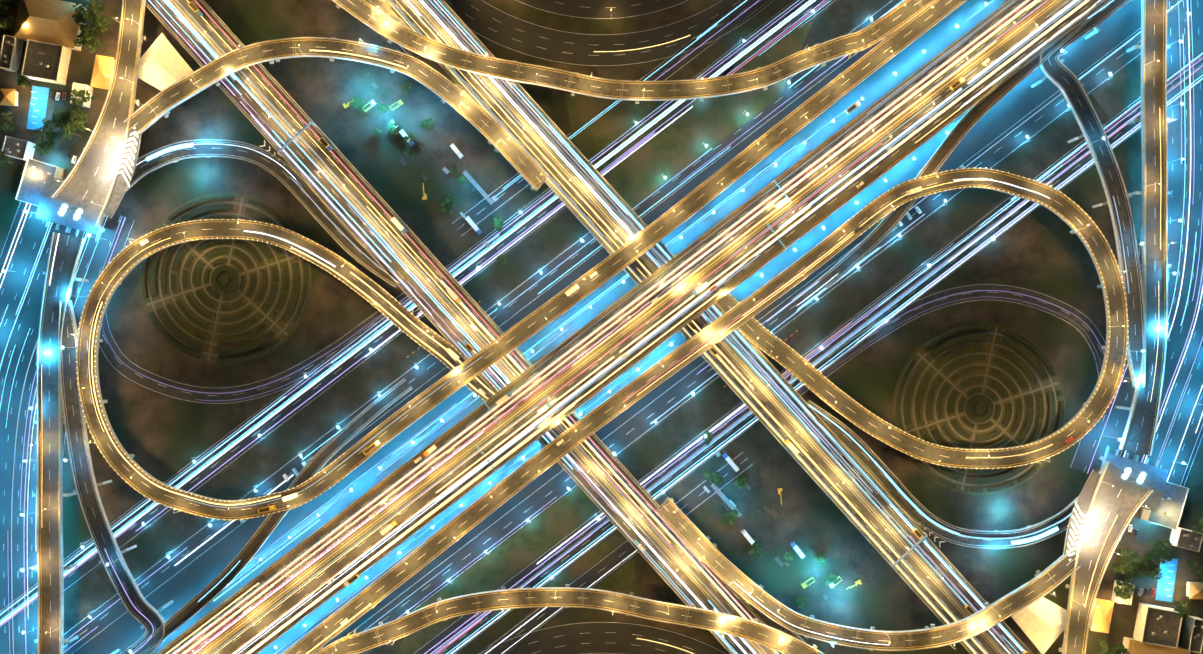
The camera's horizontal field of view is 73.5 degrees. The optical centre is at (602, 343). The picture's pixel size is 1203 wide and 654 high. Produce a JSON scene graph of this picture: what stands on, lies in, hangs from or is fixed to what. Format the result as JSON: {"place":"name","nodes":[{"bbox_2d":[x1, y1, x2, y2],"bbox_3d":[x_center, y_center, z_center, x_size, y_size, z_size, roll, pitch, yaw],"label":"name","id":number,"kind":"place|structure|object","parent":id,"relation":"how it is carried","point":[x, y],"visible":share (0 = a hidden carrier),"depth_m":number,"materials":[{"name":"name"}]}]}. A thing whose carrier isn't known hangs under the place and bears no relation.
{"place":"outdoors","nodes":[
{"label":"outdoors","id":0,"kind":"place"},
{"bbox_2d":[188,1,202,16],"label":"truck","id":1,"kind":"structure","parent":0,"point":[191,4],"depth_m":460.76,"materials":[{"name":"yellow metal"}]},
{"bbox_2d":[258,505,275,512],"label":"truck","id":2,"kind":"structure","parent":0,"point":[267,508],"depth_m":454.26,"materials":[{"name":"orange metal"}]},
{"bbox_2d":[3,3,1188,652],"bbox_3d":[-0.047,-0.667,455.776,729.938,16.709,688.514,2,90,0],"label":"led lamp heads","id":3,"kind":"object","parent":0,"point":[561,329],"visible":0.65,"depth_m":463.98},
{"bbox_2d":[0,0,1202,653],"bbox_3d":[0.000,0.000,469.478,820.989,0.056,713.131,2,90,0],"label":"asphalt road","id":4,"kind":"structure","parent":0,"point":[502,28],"depth_m":469.48,"materials":[{"name":"asphalt"}]},
{"bbox_2d":[36,173,105,241],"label":"toll canopy","id":5,"kind":"object","parent":4,"relation":"on","point":[58,212],"visible":0.46,"depth_m":462.56,"materials":[{"name":"metal"}]},
{"bbox_2d":[465,216,481,234],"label":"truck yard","id":6,"kind":"structure","parent":4,"relation":"on","point":[473,224],"depth_m":465.86,"materials":[{"name":"white metal"}]},
{"bbox_2d":[0,0,1202,653],"bbox_3d":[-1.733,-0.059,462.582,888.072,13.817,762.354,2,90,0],"label":"white road markings","id":7,"kind":"object","parent":4,"relation":"on","point":[594,328],"visible":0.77,"depth_m":463.00,"materials":[{"name":"paint"}]},
{"bbox_2d":[96,0,1108,653],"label":"verge strips","id":8,"kind":"object","parent":4,"relation":"on","point":[670,434],"visible":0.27,"depth_m":469.48,"materials":[{"name":"plant"}]},
{"bbox_2d":[5,2,1201,653],"bbox_3d":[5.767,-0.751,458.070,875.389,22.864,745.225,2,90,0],"label":"lamp posts","id":9,"kind":"object","parent":4,"relation":"on","point":[579,358],"visible":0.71,"depth_m":453.95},
{"bbox_2d":[703,431,712,445],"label":"tree","id":10,"kind":"object","parent":4,"relation":"on","point":[708,438],"visible":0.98,"depth_m":465.80,"materials":[{"name":"green plant"}]},
{"bbox_2d":[711,472,724,485],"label":"tree","id":11,"kind":"object","parent":4,"relation":"on","point":[717,479],"visible":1,"depth_m":464.49,"materials":[{"name":"green plant"}]},
{"bbox_2d":[722,453,738,471],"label":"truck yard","id":12,"kind":"structure","parent":4,"relation":"on","point":[730,462],"depth_m":465.86,"materials":[{"name":"white metal"}]},
{"bbox_2d":[1099,447,1168,514],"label":"toll canopy","id":13,"kind":"object","parent":4,"relation":"on","point":[1145,475],"visible":0.46,"depth_m":462.56,"materials":[{"name":"metal"}]},
{"bbox_2d":[0,0,1202,653],"bbox_3d":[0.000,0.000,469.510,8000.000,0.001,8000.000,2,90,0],"label":"ground","id":14,"kind":"structure","parent":0,"point":[164,438],"depth_m":469.51,"materials":[{"name":"plant"}]},
{"bbox_2d":[0,150,10,166],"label":"tree","id":15,"kind":"object","parent":14,"relation":"on","point":[4,159],"visible":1,"depth_m":459.60,"materials":[{"name":"green plant"}]},
{"bbox_2d":[0,111,15,133],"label":"tree","id":16,"kind":"object","parent":14,"relation":"on","point":[7,125],"visible":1,"depth_m":460.98,"materials":[{"name":"green plant"}]},
{"bbox_2d":[0,15,15,30],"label":"tree","id":17,"kind":"object","parent":14,"relation":"on","point":[12,21],"visible":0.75,"depth_m":462.56,"materials":[{"name":"green plant"}]},
{"bbox_2d":[0,0,16,14],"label":"tree","id":18,"kind":"object","parent":14,"relation":"on","point":[3,7],"visible":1,"depth_m":463.64,"materials":[{"name":"green plant"}]},
{"bbox_2d":[0,88,17,105],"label":"house","id":19,"kind":"structure","parent":14,"relation":"on","point":[8,97],"depth_m":465.50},
{"bbox_2d":[0,34,23,72],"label":"building","id":20,"kind":"structure","parent":14,"relation":"on","point":[11,52],"depth_m":463.49,"materials":[{"name":"concrete"}]},
{"bbox_2d":[2,136,35,160],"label":"building","id":21,"kind":"structure","parent":14,"relation":"on","point":[18,148],"depth_m":463.49,"materials":[{"name":"concrete"}]},
{"bbox_2d":[16,70,30,87],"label":"tree","id":22,"kind":"object","parent":14,"relation":"on","point":[22,81],"visible":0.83,"depth_m":462.93,"materials":[{"name":"green plant"}]},
{"bbox_2d":[26,86,48,130],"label":"swimming pool","id":23,"kind":"object","parent":14,"relation":"on","point":[38,106],"visible":0.96,"depth_m":469.40,"materials":[{"name":"blue liquid"}]},
{"bbox_2d":[15,158,63,205],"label":"building","id":24,"kind":"structure","parent":14,"relation":"on","point":[35,174],"depth_m":464.49,"materials":[{"name":"concrete"}]},
{"bbox_2d":[33,126,53,140],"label":"tree","id":25,"kind":"object","parent":14,"relation":"on","point":[37,132],"visible":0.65,"depth_m":461.40,"materials":[{"name":"green plant"}]},
{"bbox_2d":[33,136,57,155],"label":"tree","id":26,"kind":"object","parent":14,"relation":"on","point":[45,147],"visible":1,"depth_m":461.52,"materials":[{"name":"green plant"}]},
{"bbox_2d":[21,39,71,84],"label":"flat building","id":27,"kind":"structure","parent":14,"relation":"on","point":[46,62],"depth_m":462.49,"materials":[{"name":"concrete"}]},
{"bbox_2d":[13,0,86,50],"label":"house hip","id":28,"kind":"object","parent":14,"relation":"on","point":[50,21],"visible":0.77,"depth_m":461.40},
{"bbox_2d":[41,118,61,139],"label":"tree","id":29,"kind":"object","parent":14,"relation":"on","point":[49,124],"visible":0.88,"depth_m":460.47,"materials":[{"name":"green plant"}]},
{"bbox_2d":[52,106,66,121],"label":"tree","id":30,"kind":"object","parent":14,"relation":"on","point":[58,110],"visible":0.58,"depth_m":461.07,"materials":[{"name":"green plant"}]},
{"bbox_2d":[55,110,69,125],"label":"tree","id":31,"kind":"object","parent":14,"relation":"on","point":[66,116],"visible":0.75,"depth_m":460.74,"materials":[{"name":"green plant"}]},
{"bbox_2d":[57,122,80,139],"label":"tree","id":32,"kind":"object","parent":14,"relation":"on","point":[68,134],"visible":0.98,"depth_m":459.24,"materials":[{"name":"green plant"}]},
{"bbox_2d":[67,114,86,131],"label":"tree","id":33,"kind":"object","parent":14,"relation":"on","point":[82,129],"visible":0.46,"depth_m":461.41,"materials":[{"name":"green plant"}]},
{"bbox_2d":[68,106,87,125],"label":"tree","id":34,"kind":"object","parent":14,"relation":"on","point":[72,115],"visible":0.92,"depth_m":459.76,"materials":[{"name":"green plant"}]},
{"bbox_2d":[72,6,85,23],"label":"tree","id":35,"kind":"object","parent":14,"relation":"on","point":[79,18],"visible":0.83,"depth_m":458.83,"materials":[{"name":"green plant"}]},
{"bbox_2d":[70,83,92,107],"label":"building","id":36,"kind":"structure","parent":14,"relation":"on","point":[77,86],"depth_m":464.49,"materials":[{"name":"concrete"}]},
{"bbox_2d":[66,89,93,111],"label":"tree","id":37,"kind":"object","parent":36,"relation":"on","point":[77,103],"visible":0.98,"depth_m":458.86,"materials":[{"name":"green plant"}]},
{"bbox_2d":[73,23,93,46],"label":"tree","id":38,"kind":"object","parent":14,"relation":"on","point":[83,28],"visible":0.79,"depth_m":458.28,"materials":[{"name":"green plant"}]},
{"bbox_2d":[72,0,98,22],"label":"tree","id":39,"kind":"object","parent":14,"relation":"on","point":[92,7],"visible":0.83,"depth_m":458.95,"materials":[{"name":"green plant"}]},
{"bbox_2d":[78,25,101,53],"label":"tree","id":40,"kind":"object","parent":14,"relation":"on","point":[87,45],"visible":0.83,"depth_m":460.24,"materials":[{"name":"green plant"}]},
{"bbox_2d":[89,13,110,33],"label":"tree","id":41,"kind":"object","parent":14,"relation":"on","point":[98,24],"visible":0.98,"depth_m":461.23,"materials":[{"name":"green plant"}]},
{"bbox_2d":[90,55,114,89],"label":"tan shed","id":42,"kind":"object","parent":14,"relation":"on","point":[104,65],"visible":0.92,"depth_m":465.07,"materials":[{"name":"beige"}]},
{"bbox_2d":[138,33,193,90],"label":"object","id":43,"kind":"object","parent":14,"relation":"on","point":[163,64],"visible":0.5,"depth_m":462.99,"materials":[{"name":"fabric"}]},
{"bbox_2d":[387,122,401,135],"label":"tree","id":44,"kind":"object","parent":14,"relation":"on","point":[391,130],"visible":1,"depth_m":465.80,"materials":[{"name":"green plant"}]},
{"bbox_2d":[401,81,410,93],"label":"tree","id":45,"kind":"object","parent":14,"relation":"on","point":[406,87],"visible":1,"depth_m":465.07,"materials":[{"name":"green plant"}]},
{"bbox_2d":[419,118,433,129],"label":"tree","id":46,"kind":"object","parent":14,"relation":"on","point":[427,123],"visible":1,"depth_m":467.23,"materials":[{"name":"green plant"}]},
{"bbox_2d":[366,72,497,247],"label":"yard material stacks","id":47,"kind":"object","parent":14,"relation":"on","point":[473,187],"visible":0.85,"depth_m":468.71,"materials":[{"name":"metal"}]},
{"bbox_2d":[438,202,451,213],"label":"tree","id":48,"kind":"object","parent":14,"relation":"on","point":[445,208],"visible":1,"depth_m":465.13,"materials":[{"name":"green plant"}]},
{"bbox_2d":[456,174,467,184],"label":"tree","id":49,"kind":"object","parent":14,"relation":"on","point":[461,179],"visible":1,"depth_m":464.56,"materials":[{"name":"green plant"}]},
{"bbox_2d":[493,217,503,231],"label":"tree","id":50,"kind":"object","parent":14,"relation":"on","point":[498,223],"visible":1,"depth_m":466.14,"materials":[{"name":"green plant"}]},
{"bbox_2d":[139,22,1065,653],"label":"grass","id":51,"kind":"structure","parent":14,"relation":"on","point":[657,160],"depth_m":469.48,"materials":[{"name":"plant"}]},
{"bbox_2d":[140,195,1063,492],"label":"hedge rings","id":52,"kind":"object","parent":51,"relation":"on","point":[224,279],"visible":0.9,"depth_m":468.37,"materials":[{"name":"plant"}]},
{"bbox_2d":[146,198,1058,489],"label":"garden paths","id":53,"kind":"structure","parent":51,"relation":"on","point":[256,268],"depth_m":469.46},
{"bbox_2d":[720,514,730,524],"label":"tree","id":54,"kind":"object","parent":14,"relation":"on","point":[724,520],"visible":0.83,"depth_m":466.50,"materials":[{"name":"green plant"}]},
{"bbox_2d":[725,509,740,523],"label":"tree","id":55,"kind":"object","parent":14,"relation":"on","point":[732,516],"visible":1,"depth_m":465.89,"materials":[{"name":"green plant"}]},
{"bbox_2d":[734,475,745,488],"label":"tree","id":56,"kind":"object","parent":14,"relation":"on","point":[739,479],"visible":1,"depth_m":465.61,"materials":[{"name":"green plant"}]},
{"bbox_2d":[749,547,759,558],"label":"tree","id":57,"kind":"object","parent":14,"relation":"on","point":[753,552],"visible":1,"depth_m":465.28,"materials":[{"name":"green plant"}]},
{"bbox_2d":[703,449,827,599],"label":"yard material stacks","id":58,"kind":"object","parent":14,"relation":"on","point":[726,503],"visible":0.92,"depth_m":468.71,"materials":[{"name":"metal"}]},
{"bbox_2d":[791,541,804,557],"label":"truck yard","id":59,"kind":"structure","parent":14,"relation":"on","point":[797,550],"depth_m":465.86,"materials":[{"name":"white metal"}]},
{"bbox_2d":[793,595,806,608],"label":"tree","id":60,"kind":"object","parent":14,"relation":"on","point":[797,603],"visible":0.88,"depth_m":465.24,"materials":[{"name":"green plant"}]},
{"bbox_2d":[813,551,826,564],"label":"tree","id":61,"kind":"object","parent":14,"relation":"on","point":[820,559],"visible":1,"depth_m":464.98,"materials":[{"name":"green plant"}]},
{"bbox_2d":[824,573,837,585],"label":"tree","id":62,"kind":"object","parent":14,"relation":"on","point":[830,578],"visible":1,"depth_m":466.86,"materials":[{"name":"green plant"}]},
{"bbox_2d":[1011,597,1066,653],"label":"tent canopy","id":63,"kind":"object","parent":14,"relation":"on","point":[1041,622],"visible":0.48,"depth_m":462.99,"materials":[{"name":"fabric"}]},
{"bbox_2d":[1089,598,1113,632],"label":"tan shed","id":64,"kind":"object","parent":14,"relation":"on","point":[1101,616],"visible":0.92,"depth_m":465.07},
{"bbox_2d":[1099,639,1118,653],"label":"tree","id":65,"kind":"object","parent":14,"relation":"on","point":[1104,650],"visible":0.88,"depth_m":461.65,"materials":[{"name":"green plant"}]},
{"bbox_2d":[1113,642,1129,653],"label":"tree","id":66,"kind":"object","parent":14,"relation":"on","point":[1120,648],"visible":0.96,"depth_m":460.91,"materials":[{"name":"green plant"}]},
{"bbox_2d":[1111,580,1134,604],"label":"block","id":67,"kind":"structure","parent":14,"relation":"on","point":[1115,598],"depth_m":464.49,"materials":[{"name":"concrete"}]},
{"bbox_2d":[1113,579,1133,599],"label":"tree","id":68,"kind":"object","parent":67,"relation":"on","point":[1121,594],"visible":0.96,"depth_m":460.21,"materials":[{"name":"green plant"}]},
{"bbox_2d":[1111,561,1138,580],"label":"tree","id":69,"kind":"object","parent":14,"relation":"on","point":[1120,569],"visible":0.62,"depth_m":462.37,"materials":[{"name":"green plant"}]},
{"bbox_2d":[1118,549,1139,564],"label":"tree","id":70,"kind":"object","parent":14,"relation":"on","point":[1129,554],"visible":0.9,"depth_m":462.80,"materials":[{"name":"green plant"}]},
{"bbox_2d":[1122,557,1137,575],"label":"tree","id":71,"kind":"object","parent":14,"relation":"on","point":[1129,570],"visible":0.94,"depth_m":460.26,"materials":[{"name":"green plant"}]},
{"bbox_2d":[1132,558,1148,578],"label":"tree","id":72,"kind":"object","parent":14,"relation":"on","point":[1140,563],"visible":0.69,"depth_m":461.43,"materials":[{"name":"green plant"}]},
{"bbox_2d":[1139,550,1159,567],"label":"tree","id":73,"kind":"object","parent":14,"relation":"on","point":[1148,557],"visible":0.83,"depth_m":462.01,"materials":[{"name":"green plant"}]},
{"bbox_2d":[1140,561,1162,579],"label":"tree","id":74,"kind":"object","parent":14,"relation":"on","point":[1153,571],"visible":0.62,"depth_m":460.31,"materials":[{"name":"green plant"}]},
{"bbox_2d":[1121,637,1190,653],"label":"house hip","id":75,"kind":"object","parent":14,"relation":"on","point":[1133,646],"visible":0.71,"depth_m":462.38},
{"bbox_2d":[1133,603,1182,648],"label":"flat building","id":76,"kind":"structure","parent":14,"relation":"on","point":[1157,625],"depth_m":462.49,"materials":[{"name":"concrete"}]},
{"bbox_2d":[1150,538,1171,554],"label":"tree","id":77,"kind":"object","parent":14,"relation":"on","point":[1159,548],"visible":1,"depth_m":460.21,"materials":[{"name":"green plant"}]},
{"bbox_2d":[1150,549,1172,563],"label":"tree","id":78,"kind":"object","parent":14,"relation":"on","point":[1164,557],"visible":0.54,"depth_m":461.16,"materials":[{"name":"green plant"}]},
{"bbox_2d":[1141,481,1189,529],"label":"building","id":79,"kind":"structure","parent":14,"relation":"on","point":[1168,514],"depth_m":464.49,"materials":[{"name":"concrete"}]},
{"bbox_2d":[1155,559,1177,601],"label":"swimming pool","id":80,"kind":"object","parent":14,"relation":"on","point":[1165,587],"visible":0.96,"depth_m":469.40,"materials":[{"name":"blue liquid"}]},
{"bbox_2d":[1173,600,1187,617],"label":"tree","id":81,"kind":"object","parent":14,"relation":"on","point":[1180,607],"visible":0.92,"depth_m":462.73,"materials":[{"name":"green plant"}]},
{"bbox_2d":[1169,527,1202,551],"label":"building","id":82,"kind":"structure","parent":14,"relation":"on","point":[1185,538],"depth_m":463.49,"materials":[{"name":"concrete"}]},
{"bbox_2d":[1181,615,1202,652],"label":"building","id":83,"kind":"structure","parent":14,"relation":"on","point":[1192,638],"depth_m":463.49,"materials":[{"name":"concrete"}]},
{"bbox_2d":[1186,559,1202,578],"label":"tree","id":84,"kind":"object","parent":14,"relation":"on","point":[1198,571],"visible":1,"depth_m":462.11,"materials":[{"name":"green plant"}]},
{"bbox_2d":[1186,582,1202,598],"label":"building","id":85,"kind":"structure","parent":14,"relation":"on","point":[1194,590],"depth_m":465.54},
{"bbox_2d":[1192,517,1202,537],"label":"tree","id":86,"kind":"object","parent":14,"relation":"on","point":[1199,527],"visible":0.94,"depth_m":461.92,"materials":[{"name":"green plant"}]},
{"bbox_2d":[31,4,1172,651],"bbox_3d":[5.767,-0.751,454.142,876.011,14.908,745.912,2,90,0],"label":"sodium lamp heads","id":87,"kind":"object","parent":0,"point":[725,294],"visible":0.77,"depth_m":449.12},
{"bbox_2d":[34,0,1170,653],"bbox_3d":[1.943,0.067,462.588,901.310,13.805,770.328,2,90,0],"label":"elevated highway","id":88,"kind":"structure","parent":0,"point":[102,154],"depth_m":459.45,"materials":[{"name":"beige concrete"}]},
{"bbox_2d":[363,440,380,454],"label":"truck","id":89,"kind":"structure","parent":88,"relation":"on","point":[370,448],"depth_m":454.26,"materials":[{"name":"orange metal"}]},
{"bbox_2d":[380,520,397,535],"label":"truck","id":90,"kind":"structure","parent":88,"relation":"on","point":[388,527],"depth_m":452.86,"materials":[{"name":"white metal"}]},
{"bbox_2d":[391,217,406,233],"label":"truck","id":91,"kind":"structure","parent":88,"relation":"on","point":[395,221],"depth_m":459.36,"materials":[{"name":"white metal"}]},
{"bbox_2d":[446,288,460,302],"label":"truck","id":92,"kind":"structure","parent":88,"relation":"on","point":[453,295],"depth_m":459.36,"materials":[{"name":"white metal"}]},
{"bbox_2d":[495,392,511,405],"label":"truck","id":93,"kind":"object","parent":88,"relation":"on","point":[503,399],"visible":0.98,"depth_m":452.86,"materials":[{"name":"white metal"}]},
{"bbox_2d":[0,0,1202,653],"bbox_3d":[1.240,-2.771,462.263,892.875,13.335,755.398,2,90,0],"label":"light trails","id":94,"kind":"object","parent":88,"relation":"on","point":[772,382],"visible":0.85,"depth_m":462.22,"materials":[{"name":"white"}]},
{"bbox_2d":[0,0,1202,653],"bbox_3d":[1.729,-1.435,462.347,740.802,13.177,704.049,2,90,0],"label":"cars","id":95,"kind":"object","parent":88,"relation":"on","point":[502,386],"visible":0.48,"depth_m":468.79,"materials":[{"name":"white metal"}]},
{"bbox_2d":[76,169,1127,519],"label":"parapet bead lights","id":96,"kind":"object","parent":88,"relation":"attached to","point":[714,305],"visible":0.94,"depth_m":458.11},
{"bbox_2d":[40,0,1164,653],"bbox_3d":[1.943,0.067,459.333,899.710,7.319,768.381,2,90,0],"label":"yellow road markings","id":97,"kind":"object","parent":88,"relation":"on","point":[602,344],"visible":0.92,"depth_m":456.50,"materials":[{"name":"paint"}]},
{"bbox_2d":[149,0,1056,652],"bbox_3d":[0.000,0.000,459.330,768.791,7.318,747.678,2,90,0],"label":"deck expansion joints","id":98,"kind":"object","parent":88,"relation":"on","point":[517,166],"visible":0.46,"depth_m":456.20,"materials":[{"name":"metal"}]},
{"bbox_2d":[102,290,1104,400],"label":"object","id":99,"kind":"object","parent":88,"relation":"on","point":[794,388],"visible":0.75,"depth_m":468.71,"materials":[{"name":"grey concrete"}]},
{"bbox_2d":[692,282,708,295],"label":"truck","id":100,"kind":"object","parent":88,"relation":"on","point":[701,288],"visible":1,"depth_m":452.86,"materials":[{"name":"white metal"}]},
{"bbox_2d":[784,439,798,454],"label":"truck","id":101,"kind":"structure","parent":88,"relation":"on","point":[791,446],"depth_m":459.36,"materials":[{"name":"yellow metal"}]},
{"bbox_2d":[845,101,860,113],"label":"dump truck","id":102,"kind":"object","parent":88,"relation":"on","point":[852,107],"visible":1,"depth_m":454.26,"materials":[{"name":"white metal"}]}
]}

